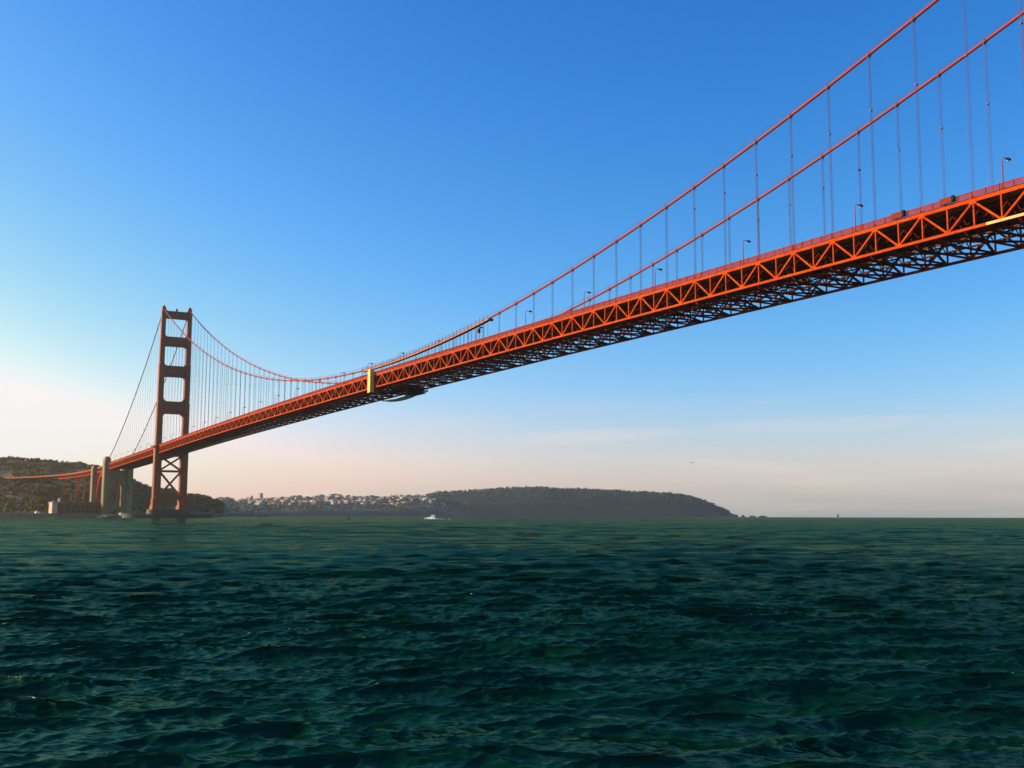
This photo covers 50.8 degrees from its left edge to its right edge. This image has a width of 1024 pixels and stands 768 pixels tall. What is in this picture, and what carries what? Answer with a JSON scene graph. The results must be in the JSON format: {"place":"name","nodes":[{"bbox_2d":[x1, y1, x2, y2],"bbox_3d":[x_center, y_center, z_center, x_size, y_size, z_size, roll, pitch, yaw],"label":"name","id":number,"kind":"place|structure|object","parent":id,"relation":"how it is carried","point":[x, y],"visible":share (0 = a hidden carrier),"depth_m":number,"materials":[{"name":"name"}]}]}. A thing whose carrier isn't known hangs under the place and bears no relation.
{"place":"outdoors","nodes":[
{"label":"outdoors","id":0,"kind":"place"},
{"bbox_2d":[0,460,109,514],"bbox_3d":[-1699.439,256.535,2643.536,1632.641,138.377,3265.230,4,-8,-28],"label":"hills","id":1,"kind":"structure","parent":0,"point":[4,474],"depth_m":1852.33,"materials":[{"name":"green plant"}]},
{"bbox_2d":[49,501,57,512],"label":"waterside building","id":2,"kind":"structure","parent":1,"relation":"on","point":[53,506],"depth_m":1430.91,"materials":[{"name":"metal"}]},
{"bbox_2d":[0,456,116,514],"bbox_3d":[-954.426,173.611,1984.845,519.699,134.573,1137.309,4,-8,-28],"label":"woodland","id":3,"kind":"object","parent":1,"relation":"on","point":[16,468],"visible":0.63,"depth_m":1851.16,"materials":[{"name":"green plant"}]},
{"bbox_2d":[5,466,124,501],"bbox_3d":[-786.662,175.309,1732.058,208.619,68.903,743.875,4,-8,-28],"label":"approach viaduct","id":4,"kind":"object","parent":1,"relation":"on","point":[85,473],"visible":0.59,"depth_m":1695.10,"materials":[{"name":"orange metal"}]},
{"bbox_2d":[48,498,100,512],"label":"brick fort","id":5,"kind":"structure","parent":1,"relation":"on","point":[79,507],"depth_m":1446.40,"materials":[{"name":"brick"}]},
{"bbox_2d":[90,465,118,514],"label":"concrete pylon","id":6,"kind":"object","parent":1,"relation":"on","point":[94,473],"visible":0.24,"depth_m":1548.62,"materials":[{"name":"grey concrete"}]},
{"bbox_2d":[118,486,228,516],"bbox_3d":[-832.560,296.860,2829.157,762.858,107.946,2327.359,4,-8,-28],"label":"hills","id":7,"kind":"structure","parent":0,"point":[225,513],"depth_m":2114.53,"materials":[{"name":"green plant"}]},
{"bbox_2d":[118,478,224,513],"bbox_3d":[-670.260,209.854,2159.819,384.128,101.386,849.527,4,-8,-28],"label":"woodland","id":8,"kind":"object","parent":7,"relation":"on","point":[213,504],"visible":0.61,"depth_m":2188.19,"materials":[{"name":"green plant"}]},
{"bbox_2d":[228,496,468,516],"bbox_3d":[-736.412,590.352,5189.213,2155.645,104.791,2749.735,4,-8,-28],"label":"hills","id":9,"kind":"structure","parent":0,"point":[425,512],"depth_m":4022.68,"materials":[{"name":"green plant"}]},
{"bbox_2d":[324,497,332,500],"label":"house","id":10,"kind":"structure","parent":9,"relation":"on","point":[327,498],"depth_m":4601.72,"materials":[{"name":"metal"}]},
{"bbox_2d":[213,493,462,513],"bbox_3d":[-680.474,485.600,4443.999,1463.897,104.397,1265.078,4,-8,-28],"label":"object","id":11,"kind":"object","parent":9,"relation":"on","point":[267,507],"visible":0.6,"depth_m":4199.34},
{"bbox_2d":[0,516,1023,767],"bbox_3d":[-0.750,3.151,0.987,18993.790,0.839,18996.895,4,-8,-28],"label":"water","id":12,"kind":"structure","parent":0,"point":[486,642],"depth_m":25.63,"materials":[{"name":"teal liquid"}]},
{"bbox_2d":[0,513,104,516],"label":"sea wall","id":13,"kind":"structure","parent":12,"relation":"in","point":[50,514],"depth_m":1415.97,"materials":[{"name":"concrete"}]},
{"bbox_2d":[99,514,121,516],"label":"sea rock","id":14,"kind":"object","parent":12,"relation":"in","point":[111,515],"visible":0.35,"depth_m":1402.71,"materials":[{"name":"grey stone"}]},
{"bbox_2d":[100,456,133,513],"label":"concrete pylon","id":15,"kind":"object","parent":12,"relation":"in","point":[121,478],"visible":0.78,"depth_m":1453.40,"materials":[{"name":"grey concrete"}]},
{"bbox_2d":[122,514,212,517],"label":"pier fender","id":16,"kind":"object","parent":12,"relation":"in","point":[167,515],"visible":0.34,"depth_m":1121.21,"materials":[{"name":"concrete"}]},
{"bbox_2d":[108,0,1023,513],"bbox_3d":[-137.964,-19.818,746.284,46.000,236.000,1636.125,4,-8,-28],"label":"suspension bridge","id":17,"kind":"structure","parent":12,"relation":"in","point":[970,218],"depth_m":379.99,"materials":[{"name":"orange paint"}]},
{"bbox_2d":[378,384,427,395],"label":"maintenance traveller","id":18,"kind":"object","parent":17,"relation":"hanging from","point":[404,391],"visible":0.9,"depth_m":606.40,"materials":[{"name":"metal"}]},
{"bbox_2d":[380,391,418,401],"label":"safety net","id":19,"kind":"object","parent":18,"relation":"hanging from","point":[406,397],"visible":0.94,"depth_m":627.32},
{"bbox_2d":[362,315,492,375],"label":"cable work platform","id":20,"kind":"structure","parent":17,"relation":"hanging from","point":[475,326],"depth_m":532.39,"materials":[{"name":"metal"}]},
{"bbox_2d":[367,369,373,392],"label":"scaffold cage","id":21,"kind":"object","parent":20,"relation":"hanging from","point":[370,387],"visible":1,"depth_m":598.99,"materials":[{"name":"fabric"}]},
{"bbox_2d":[854,204,862,225],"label":"street lamp","id":22,"kind":"object","parent":17,"relation":"on","point":[860,205],"visible":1,"depth_m":293.02,"materials":[{"name":"grey metal"}]},
{"bbox_2d":[891,210,904,219],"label":"equipment box","id":23,"kind":"object","parent":17,"relation":"attached to","point":[897,215],"visible":1,"depth_m":277.92,"materials":[{"name":"paint"}]},
{"bbox_2d":[939,195,954,205],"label":"equipment box","id":24,"kind":"object","parent":17,"relation":"attached to","point":[947,200],"visible":1,"depth_m":264.57,"materials":[{"name":"paint"}]},
{"bbox_2d":[1002,157,1010,182],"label":"street lamp","id":25,"kind":"object","parent":17,"relation":"on","point":[1008,159],"visible":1,"depth_m":252.87,"materials":[{"name":"metal"}]},
{"bbox_2d":[0,0,1023,517],"label":"sky","id":26,"kind":"structure","parent":0,"point":[327,187],"materials":[{"name":"blue"}]},
{"bbox_2d":[434,488,737,516],"bbox_3d":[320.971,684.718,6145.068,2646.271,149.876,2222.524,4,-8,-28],"label":"hills","id":27,"kind":"structure","parent":0,"point":[509,511],"depth_m":5150.32,"materials":[{"name":"green plant"}]},
{"bbox_2d":[418,485,730,515],"bbox_3d":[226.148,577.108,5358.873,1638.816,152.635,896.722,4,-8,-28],"label":"woodland","id":28,"kind":"object","parent":27,"relation":"on","point":[614,497],"visible":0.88,"depth_m":5278.30,"materials":[{"name":"green plant"}]}
]}

